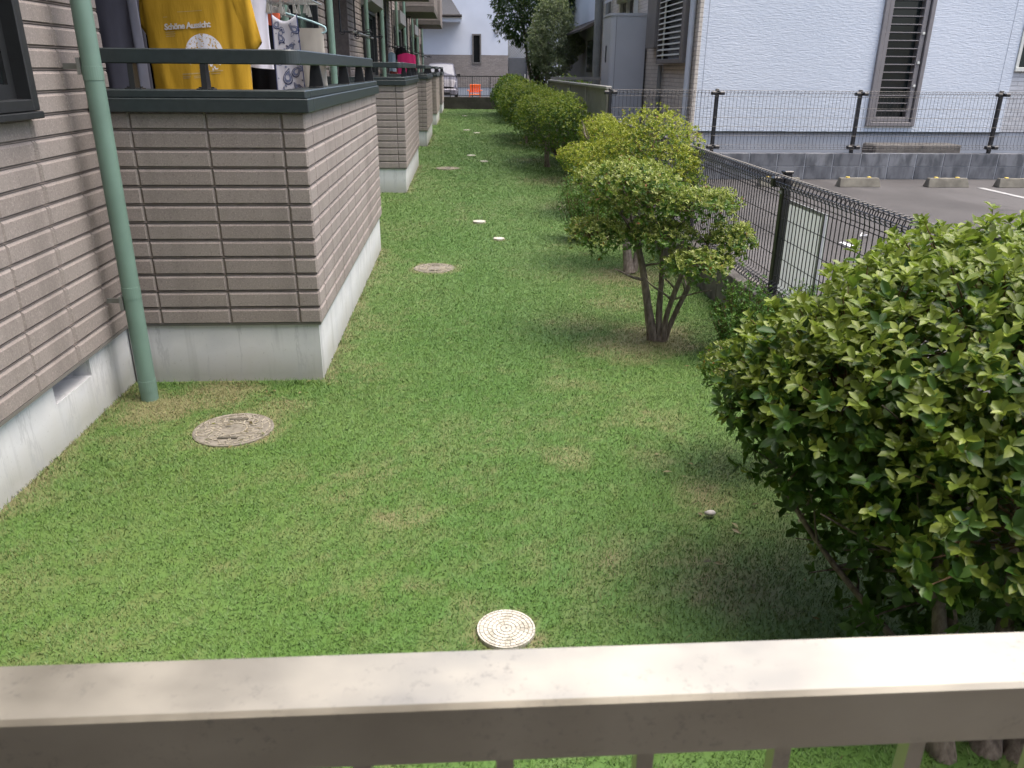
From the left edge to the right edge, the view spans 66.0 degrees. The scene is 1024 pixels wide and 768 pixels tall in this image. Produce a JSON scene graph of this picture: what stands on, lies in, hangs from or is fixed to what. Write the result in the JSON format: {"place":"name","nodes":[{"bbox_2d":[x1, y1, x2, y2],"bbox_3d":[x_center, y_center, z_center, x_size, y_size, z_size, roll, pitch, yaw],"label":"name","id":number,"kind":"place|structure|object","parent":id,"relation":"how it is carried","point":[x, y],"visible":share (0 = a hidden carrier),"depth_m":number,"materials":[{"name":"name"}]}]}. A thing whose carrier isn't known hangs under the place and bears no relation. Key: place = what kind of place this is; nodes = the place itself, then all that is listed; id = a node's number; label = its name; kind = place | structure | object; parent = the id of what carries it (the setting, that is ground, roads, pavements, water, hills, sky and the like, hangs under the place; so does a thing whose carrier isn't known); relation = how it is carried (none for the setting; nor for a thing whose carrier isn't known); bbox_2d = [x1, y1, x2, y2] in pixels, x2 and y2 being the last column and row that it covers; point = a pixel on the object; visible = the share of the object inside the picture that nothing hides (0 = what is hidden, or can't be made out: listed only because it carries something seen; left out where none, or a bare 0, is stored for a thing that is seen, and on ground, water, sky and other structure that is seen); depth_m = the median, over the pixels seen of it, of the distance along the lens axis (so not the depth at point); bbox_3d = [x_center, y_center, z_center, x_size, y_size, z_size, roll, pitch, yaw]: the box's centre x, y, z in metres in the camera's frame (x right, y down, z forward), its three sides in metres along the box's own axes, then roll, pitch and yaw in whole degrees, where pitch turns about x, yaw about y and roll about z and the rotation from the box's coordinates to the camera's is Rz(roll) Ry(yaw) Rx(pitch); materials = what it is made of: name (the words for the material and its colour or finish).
{"place":"outdoors","nodes":[
{"label":"outdoors","id":0,"kind":"place"},
{"bbox_2d":[444,87,489,96],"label":"road","id":1,"kind":"structure","parent":0,"point":[468,96],"depth_m":40.89,"materials":[{"name":"grey asphalt"}]},
{"bbox_2d":[429,63,459,96],"bbox_3d":[-3.268,-14.070,36.626,1.740,1.580,3.485,-1,22,-3],"label":"parked car","id":2,"kind":"object","parent":1,"relation":"on","point":[449,69],"visible":0.34,"depth_m":35.64,"materials":[{"name":"grey paint"}]},
{"bbox_2d":[467,84,480,96],"bbox_3d":[-1.637,-12.799,34.660,0.660,0.700,0.495,-1,22,-3],"label":"orange chair","id":3,"kind":"object","parent":1,"relation":"on","point":[477,86],"visible":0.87,"depth_m":34.76,"materials":[{"name":"plastic"}]},
{"bbox_2d":[423,0,561,94],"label":"back house","id":4,"kind":"structure","parent":0,"point":[463,40],"depth_m":40.43,"materials":[{"name":"white paint"}]},
{"bbox_2d":[472,34,480,63],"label":"window","id":5,"kind":"structure","parent":4,"relation":"in","point":[476,38],"depth_m":40.48,"materials":[{"name":"black glass"}]},
{"bbox_2d":[0,108,1023,767],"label":"lawn","id":6,"kind":"structure","parent":0,"point":[644,625],"depth_m":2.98,"materials":[{"name":"green plant"}]},
{"bbox_2d":[192,413,273,447],"bbox_3d":[-1.322,0.228,3.749,0.370,0.041,0.370,-1,22,-3],"label":"drain cover","id":7,"kind":"object","parent":6,"relation":"on","point":[227,435],"visible":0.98,"depth_m":3.73,"materials":[{"name":"beige concrete"}]},
{"bbox_2d":[414,263,454,272],"bbox_3d":[-0.669,-0.987,6.811,0.350,0.041,0.350,-1,22,-3],"label":"drain cover","id":8,"kind":"object","parent":6,"relation":"on","point":[437,267],"visible":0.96,"depth_m":6.79,"materials":[{"name":"beige concrete"}]},
{"bbox_2d":[436,167,459,169],"bbox_3d":[-1.112,-3.735,13.700,0.400,0.041,0.400,-1,22,-3],"label":"drain cover","id":9,"kind":"object","parent":6,"relation":"on","point":[447,168],"visible":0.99,"depth_m":13.63,"materials":[{"name":"beige concrete"}]},
{"bbox_2d":[473,220,485,223],"bbox_3d":[-0.368,-1.815,8.873,0.140,0.039,0.140,-1,22,-3],"label":"inspection cover","id":10,"kind":"object","parent":6,"relation":"on","point":[479,221],"visible":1,"depth_m":8.84,"materials":[{"name":"white concrete"}]},
{"bbox_2d":[493,237,503,240],"bbox_3d":[-0.133,-1.459,7.984,0.112,0.039,0.112,-1,22,-3],"label":"inspection cover","id":11,"kind":"object","parent":6,"relation":"on","point":[498,238],"visible":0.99,"depth_m":7.95,"materials":[{"name":"white plastic"}]},
{"bbox_2d":[477,610,534,649],"bbox_3d":[-0.018,0.762,2.411,0.178,0.039,0.178,-1,22,-3],"label":"inspection cover","id":12,"kind":"object","parent":6,"relation":"on","point":[504,629],"visible":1,"depth_m":2.40,"materials":[{"name":"beige concrete"}]},
{"bbox_2d":[490,73,526,117],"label":"clipped shrub","id":13,"kind":"object","parent":6,"relation":"on","point":[499,84],"visible":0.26,"depth_m":25.43,"materials":[{"name":"green plant"}]},
{"bbox_2d":[108,227,912,759],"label":"leaf litter","id":14,"kind":"object","parent":6,"relation":"on","point":[592,415],"visible":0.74,"depth_m":3.62,"materials":[{"name":"brown plant"}]},
{"bbox_2d":[495,77,553,142],"bbox_3d":[0.305,-6.530,18.752,1.386,1.472,5.122,-1,22,-3],"label":"clipped shrub","id":15,"kind":"object","parent":6,"relation":"on","point":[509,96],"visible":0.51,"depth_m":17.91,"materials":[{"name":"green plant"}]},
{"bbox_2d":[509,86,590,166],"bbox_3d":[0.632,-4.387,13.515,1.342,1.374,4.282,-1,22,-3],"label":"clipped shrub","id":16,"kind":"object","parent":6,"relation":"on","point":[562,113],"visible":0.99,"depth_m":12.83,"materials":[{"name":"green plant"}]},
{"bbox_2d":[556,157,616,239],"bbox_3d":[0.739,-1.833,7.833,0.637,0.823,0.588,-1,22,-3],"label":"feathery plant","id":17,"kind":"object","parent":6,"relation":"on","point":[579,207],"visible":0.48,"depth_m":7.80,"materials":[{"name":"green plant"}]},
{"bbox_2d":[552,110,632,206],"bbox_3d":[1.030,-2.672,9.513,0.956,1.154,1.890,6,22,14],"label":"clipped shrub","id":18,"kind":"object","parent":6,"relation":"on","point":[595,127],"visible":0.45,"depth_m":9.20,"materials":[{"name":"green plant"}]},
{"bbox_2d":[565,102,708,273],"bbox_3d":[1.027,-1.657,6.673,1.126,1.390,1.260,-1,22,-3],"label":"clipped shrub","id":19,"kind":"object","parent":6,"relation":"on","point":[681,158],"visible":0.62,"depth_m":6.44,"materials":[{"name":"green plant"}]},
{"bbox_2d":[562,154,758,341],"bbox_3d":[0.877,-0.800,4.829,1.152,1.148,0.849,15,26,31],"label":"multi stem shrub","id":20,"kind":"object","parent":6,"relation":"on","point":[655,181],"visible":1,"depth_m":4.69,"materials":[{"name":"green plant"}]},
{"bbox_2d":[704,510,715,515],"bbox_3d":[0.761,0.496,3.029,0.044,0.024,0.026,-1,22,-3],"label":"pebble","id":21,"kind":"object","parent":6,"relation":"on","point":[710,512],"visible":1,"depth_m":3.02,"materials":[{"name":"stone"}]},
{"bbox_2d":[706,272,790,348],"bbox_3d":[1.388,-0.390,4.606,0.513,0.542,0.494,-1,22,-3],"label":"feathery plant","id":22,"kind":"object","parent":6,"relation":"on","point":[729,319],"visible":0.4,"depth_m":4.57,"materials":[{"name":"green plant"}]},
{"bbox_2d":[695,333,826,467],"bbox_3d":[1.053,0.030,3.298,0.623,0.730,0.507,-1,22,-3],"label":"shrub","id":23,"kind":"object","parent":6,"relation":"on","point":[715,369],"visible":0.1,"depth_m":3.23,"materials":[{"name":"green plant"}]},
{"bbox_2d":[708,201,1023,764],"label":"leafy shrub","id":24,"kind":"object","parent":6,"relation":"on","point":[935,441],"visible":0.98,"depth_m":1.98,"materials":[{"name":"green plant"}]},
{"bbox_2d":[557,0,602,83],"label":"grey house","id":25,"kind":"structure","parent":0,"point":[584,19],"depth_m":25.38,"materials":[{"name":"paint"}]},
{"bbox_2d":[586,40,592,71],"bbox_3d":[2.417,-9.916,23.863,0.115,0.900,1.500,-1,22,-3],"label":"window","id":26,"kind":"structure","parent":25,"relation":"in","point":[589,43],"depth_m":23.93,"materials":[{"name":"grey glass"}]},
{"bbox_2d":[532,122,654,183],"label":"neighbour yard","id":27,"kind":"structure","parent":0,"point":[566,145],"depth_m":17.06,"materials":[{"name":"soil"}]},
{"bbox_2d":[487,0,576,86],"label":"drooping tree","id":28,"kind":"object","parent":27,"relation":"on","point":[524,9],"visible":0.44,"depth_m":27.88,"materials":[{"name":"green plant"}]},
{"bbox_2d":[524,0,585,82],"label":"willow shrub","id":29,"kind":"object","parent":27,"relation":"on","point":[541,29],"visible":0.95,"depth_m":25.21,"materials":[{"name":"green plant"}]},
{"bbox_2d":[551,77,600,84],"bbox_3d":[1.615,-6.580,18.294,1.460,1.010,0.040,-1,22,-3],"label":"garden fence","id":30,"kind":"object","parent":27,"relation":"on","point":[576,78],"visible":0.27,"depth_m":18.10,"materials":[{"name":"grey metal"}]},
{"bbox_2d":[560,74,591,83],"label":"leafy bush","id":31,"kind":"object","parent":27,"relation":"on","point":[576,80],"visible":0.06,"depth_m":22.17,"materials":[{"name":"green plant"}]},
{"bbox_2d":[601,13,646,124],"bbox_3d":[2.156,-6.042,15.544,0.706,2.255,0.862,-1,22,-3],"label":"storage cabinet","id":32,"kind":"object","parent":27,"relation":"on","point":[623,49],"visible":0.8,"depth_m":15.07,"materials":[{"name":"grey metal"}]},
{"bbox_2d":[592,0,1023,152],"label":"white house","id":33,"kind":"structure","parent":27,"relation":"on","point":[899,47],"depth_m":12.07,"materials":[{"name":"paint"}]},
{"bbox_2d":[617,0,637,12],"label":"window","id":34,"kind":"structure","parent":33,"relation":"in","point":[625,6],"depth_m":16.38,"materials":[{"name":"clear glass"}]},
{"bbox_2d":[656,0,690,63],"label":"louvred window","id":35,"kind":"structure","parent":33,"relation":"in","point":[673,23],"depth_m":12.94,"materials":[{"name":"beige metal"}]},
{"bbox_2d":[865,0,937,125],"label":"tall window","id":36,"kind":"structure","parent":33,"relation":"in","point":[907,25],"depth_m":12.03,"materials":[{"name":"grey metal"}]},
{"bbox_2d":[1014,28,1023,71],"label":"window","id":37,"kind":"structure","parent":33,"relation":"in","point":[1019,65],"depth_m":12.11,"materials":[{"name":"grey glass"}]},
{"bbox_2d":[861,142,960,152],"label":"step","id":38,"kind":"structure","parent":27,"relation":"on","point":[915,150],"depth_m":11.94,"materials":[{"name":"concrete"}]},
{"bbox_2d":[674,179,1023,392],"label":"parking lot","id":39,"kind":"structure","parent":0,"point":[909,197],"depth_m":8.96,"materials":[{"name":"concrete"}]},
{"bbox_2d":[756,176,800,186],"bbox_3d":[3.523,-2.673,10.397,0.557,0.128,0.145,-1,22,-3],"label":"wheel stop","id":40,"kind":"object","parent":39,"relation":"on","point":[798,178],"visible":0.35,"depth_m":10.36,"materials":[{"name":"concrete"}]},
{"bbox_2d":[839,242,853,248],"bbox_3d":[2.920,-1.204,6.843,0.041,0.020,0.251,-3,22,-8],"label":"plastic scrap","id":41,"kind":"object","parent":39,"relation":"on","point":[848,245],"visible":0.57,"depth_m":6.86,"materials":[{"name":"white plastic"}]},
{"bbox_2d":[835,176,880,186],"bbox_3d":[4.583,-2.677,10.431,0.557,0.128,0.145,-1,22,-3],"label":"wheel stop","id":42,"kind":"object","parent":39,"relation":"on","point":[846,181],"visible":1,"depth_m":10.38,"materials":[{"name":"concrete"}]},
{"bbox_2d":[923,177,968,187],"bbox_3d":[5.773,-2.683,10.473,0.557,0.128,0.145,-1,22,-3],"label":"wheel stop","id":43,"kind":"object","parent":39,"relation":"on","point":[955,182],"visible":1,"depth_m":10.43,"materials":[{"name":"concrete"}]},
{"bbox_2d":[979,188,1023,198],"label":"parking line","id":44,"kind":"object","parent":39,"relation":"on","point":[1002,192],"visible":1,"depth_m":9.97,"materials":[{"name":"white paint"}]},
{"bbox_2d":[993,177,1023,187],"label":"wheel stop","id":45,"kind":"object","parent":39,"relation":"on","point":[1006,182],"visible":1,"depth_m":10.45,"materials":[{"name":"concrete"}]},
{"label":"ground","id":46,"kind":"structure","parent":0,"visible":0},
{"bbox_2d":[0,0,443,510],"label":"apartment building","id":47,"kind":"structure","parent":46,"relation":"on","point":[206,231],"depth_m":3.91,"materials":[{"name":"beige brick"}]},
{"bbox_2d":[0,0,44,122],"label":"window","id":48,"kind":"structure","parent":47,"relation":"in","point":[19,101],"depth_m":3.10,"materials":[{"name":"black metal"}]},
{"bbox_2d":[95,0,153,88],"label":"hanging garment","id":49,"kind":"object","parent":47,"relation":"hanging from","point":[115,31],"visible":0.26,"depth_m":4.31,"materials":[{"name":"grey fabric"}]},
{"bbox_2d":[127,0,150,88],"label":"hanging garment","id":50,"kind":"object","parent":47,"relation":"hanging from","point":[142,69],"visible":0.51,"depth_m":4.28,"materials":[{"name":"grey fabric"}]},
{"bbox_2d":[266,0,321,17],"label":"peg rack","id":51,"kind":"object","parent":47,"relation":"attached to","point":[280,9],"visible":0.69,"depth_m":4.63,"materials":[{"name":"plastic"}]},
{"bbox_2d":[251,0,273,68],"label":"white shirt","id":52,"kind":"object","parent":51,"relation":"hanging from","point":[260,13],"visible":0.25,"depth_m":4.48,"materials":[{"name":"fabric"}]},
{"bbox_2d":[251,25,276,89],"bbox_3d":[-1.453,-1.839,4.784,0.260,0.668,0.143,-1,22,-3],"label":"hanging garment","id":53,"kind":"object","parent":51,"relation":"hanging from","point":[263,79],"visible":0.16,"depth_m":4.74,"materials":[{"name":"black fabric"}]},
{"bbox_2d":[267,13,279,24],"bbox_3d":[-1.392,-2.119,4.584,0.091,0.068,0.078,14,25,30],"label":"hanging cloth","id":54,"kind":"object","parent":51,"relation":"hanging from","point":[277,15],"visible":0.4,"depth_m":4.57,"materials":[{"name":"orange fabric"}]},
{"bbox_2d":[271,14,304,89],"bbox_3d":[-1.251,-1.702,4.483,0.176,0.725,0.037,-1,22,-3],"label":"paisley towel","id":55,"kind":"object","parent":51,"relation":"hanging from","point":[286,35],"visible":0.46,"depth_m":4.41,"materials":[{"name":"white fabric"}]},
{"bbox_2d":[286,12,327,86],"bbox_3d":[-1.246,-1.858,4.898,0.240,0.816,0.084,-1,22,-3],"label":"knit towel","id":56,"kind":"object","parent":51,"relation":"hanging from","point":[312,39],"visible":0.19,"depth_m":4.80,"materials":[{"name":"fabric"}]},
{"bbox_2d":[277,0,318,27],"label":"window","id":57,"kind":"structure","parent":47,"relation":"in","point":[313,8],"depth_m":9.26,"materials":[{"name":"black glass"}]},
{"bbox_2d":[353,30,373,38],"bbox_3d":[-2.171,-5.121,11.579,0.028,0.027,2.430,-1,22,-3],"label":"drying pole","id":58,"kind":"object","parent":47,"relation":"attached to","point":[362,34],"visible":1,"depth_m":11.37,"materials":[{"name":"silver metal"}]},
{"bbox_2d":[360,0,382,76],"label":"window","id":59,"kind":"structure","parent":47,"relation":"in","point":[374,6],"depth_m":15.67,"materials":[{"name":"black glass"}]},
{"bbox_2d":[392,10,405,61],"bbox_3d":[-3.182,-9.361,21.780,0.410,1.620,2.210,-1,22,-3],"label":"window","id":60,"kind":"structure","parent":47,"relation":"in","point":[401,16],"depth_m":20.90,"materials":[{"name":"grey glass"}]},
{"bbox_2d":[409,24,418,54],"bbox_3d":[-3.605,-11.998,28.391,0.410,1.620,2.210,-1,22,-3],"label":"window","id":61,"kind":"structure","parent":47,"relation":"in","point":[415,29],"depth_m":27.85,"materials":[{"name":"black glass"}]},
{"bbox_2d":[444,97,495,108],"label":"back wall","id":62,"kind":"structure","parent":46,"relation":"on","point":[467,103],"depth_m":34.08,"materials":[{"name":"grey concrete"}]},
{"bbox_2d":[444,75,506,96],"bbox_3d":[-1.858,-12.772,33.904,4.600,0.905,0.050,-1,22,-3],"label":"bar fence","id":63,"kind":"object","parent":62,"relation":"on","point":[450,95],"visible":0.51,"depth_m":33.85,"materials":[{"name":"black metal"}]},
{"bbox_2d":[605,194,1012,568],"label":"curb wall","id":64,"kind":"structure","parent":46,"relation":"on","point":[714,287],"depth_m":5.78,"materials":[{"name":"concrete"}]},
{"bbox_2d":[777,278,823,310],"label":"feathery plant","id":65,"kind":"object","parent":64,"relation":"on","point":[794,288],"visible":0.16,"depth_m":4.52,"materials":[{"name":"green plant"}]},
{"bbox_2d":[607,118,1002,392],"bbox_3d":[1.649,-0.960,5.024,0.123,0.792,12.190,-1,22,-3],"label":"fence","id":66,"kind":"object","parent":64,"relation":"on","point":[784,180],"visible":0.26,"depth_m":4.86,"materials":[{"name":"black metal"}]},
{"bbox_2d":[777,200,827,296],"bbox_3d":[1.741,-0.801,4.845,0.018,0.590,0.690,-1,22,-3],"label":"sign board","id":67,"kind":"object","parent":66,"relation":"attached to","point":[806,246],"visible":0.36,"depth_m":4.76,"materials":[{"name":"plastic"}]},
{"bbox_2d":[638,152,1023,178],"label":"block wall","id":68,"kind":"structure","parent":46,"relation":"on","point":[904,165],"depth_m":11.12,"materials":[{"name":"concrete"}]},
{"bbox_2d":[548,79,611,156],"bbox_3d":[1.079,-4.932,14.560,0.080,1.205,7.940,-1,22,-3],"label":"slatted fence","id":69,"kind":"object","parent":68,"relation":"on","point":[594,97],"visible":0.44,"depth_m":12.38,"materials":[{"name":"grey concrete"}]},
{"bbox_2d":[604,88,1023,153],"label":"fence","id":70,"kind":"object","parent":68,"relation":"on","point":[1000,95],"visible":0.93,"depth_m":10.90,"materials":[{"name":"black metal"}]},
{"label":"landing","id":71,"kind":"structure","parent":46,"relation":"on","visible":0},
{"bbox_2d":[0,632,1023,767],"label":"front railing","id":72,"kind":"object","parent":71,"relation":"on","point":[778,700],"visible":1,"depth_m":0.69,"materials":[{"name":"beige metal"}]},
{"bbox_3d":[-1.748,-2.484,4.968,0.028,0.027,2.430,-1,22,-3],"label":"drying pole","id":73,"kind":"object","parent":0,"visible":0},
{"bbox_2d":[150,64,154,88],"bbox_3d":[-1.945,-1.748,4.587,0.304,0.938,0.144,-1,22,-3],"label":"hanging garment","id":74,"kind":"object","parent":73,"relation":"hanging from","point":[152,76],"depth_m":4.55,"materials":[{"name":"black fabric"}]},
{"bbox_2d":[139,0,261,89],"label":"shirt","id":75,"kind":"object","parent":73,"relation":"hanging from","point":[209,24],"visible":0.57,"depth_m":4.20,"materials":[{"name":"yellow fabric"}]},
{"bbox_3d":[-2.594,-7.759,18.190,0.028,0.027,2.430,-1,22,-3],"label":"drying pole","id":76,"kind":"object","parent":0,"visible":0},
{"bbox_2d":[388,52,396,71],"bbox_3d":[-2.666,-7.161,17.522,0.169,0.408,0.091,6,22,13],"label":"hanging garment","id":77,"kind":"object","parent":76,"relation":"hanging from","point":[391,57],"visible":0.77,"depth_m":17.49,"materials":[{"name":"blue fabric"}]},
{"bbox_2d":[396,47,406,59],"bbox_3d":[-2.481,-7.424,17.700,0.268,0.268,0.122,-1,22,-3],"label":"hanging garment","id":78,"kind":"object","parent":76,"relation":"hanging from","point":[400,50],"visible":0.67,"depth_m":17.66,"materials":[{"name":"black fabric"}]},
{"bbox_2d":[397,53,415,73],"bbox_3d":[-2.355,-7.014,17.659,0.425,0.738,0.104,-1,22,-3],"label":"pink towel","id":79,"kind":"object","parent":76,"relation":"hanging from","point":[407,58],"visible":0.38,"depth_m":17.55,"materials":[{"name":"pink fabric"}]}
]}

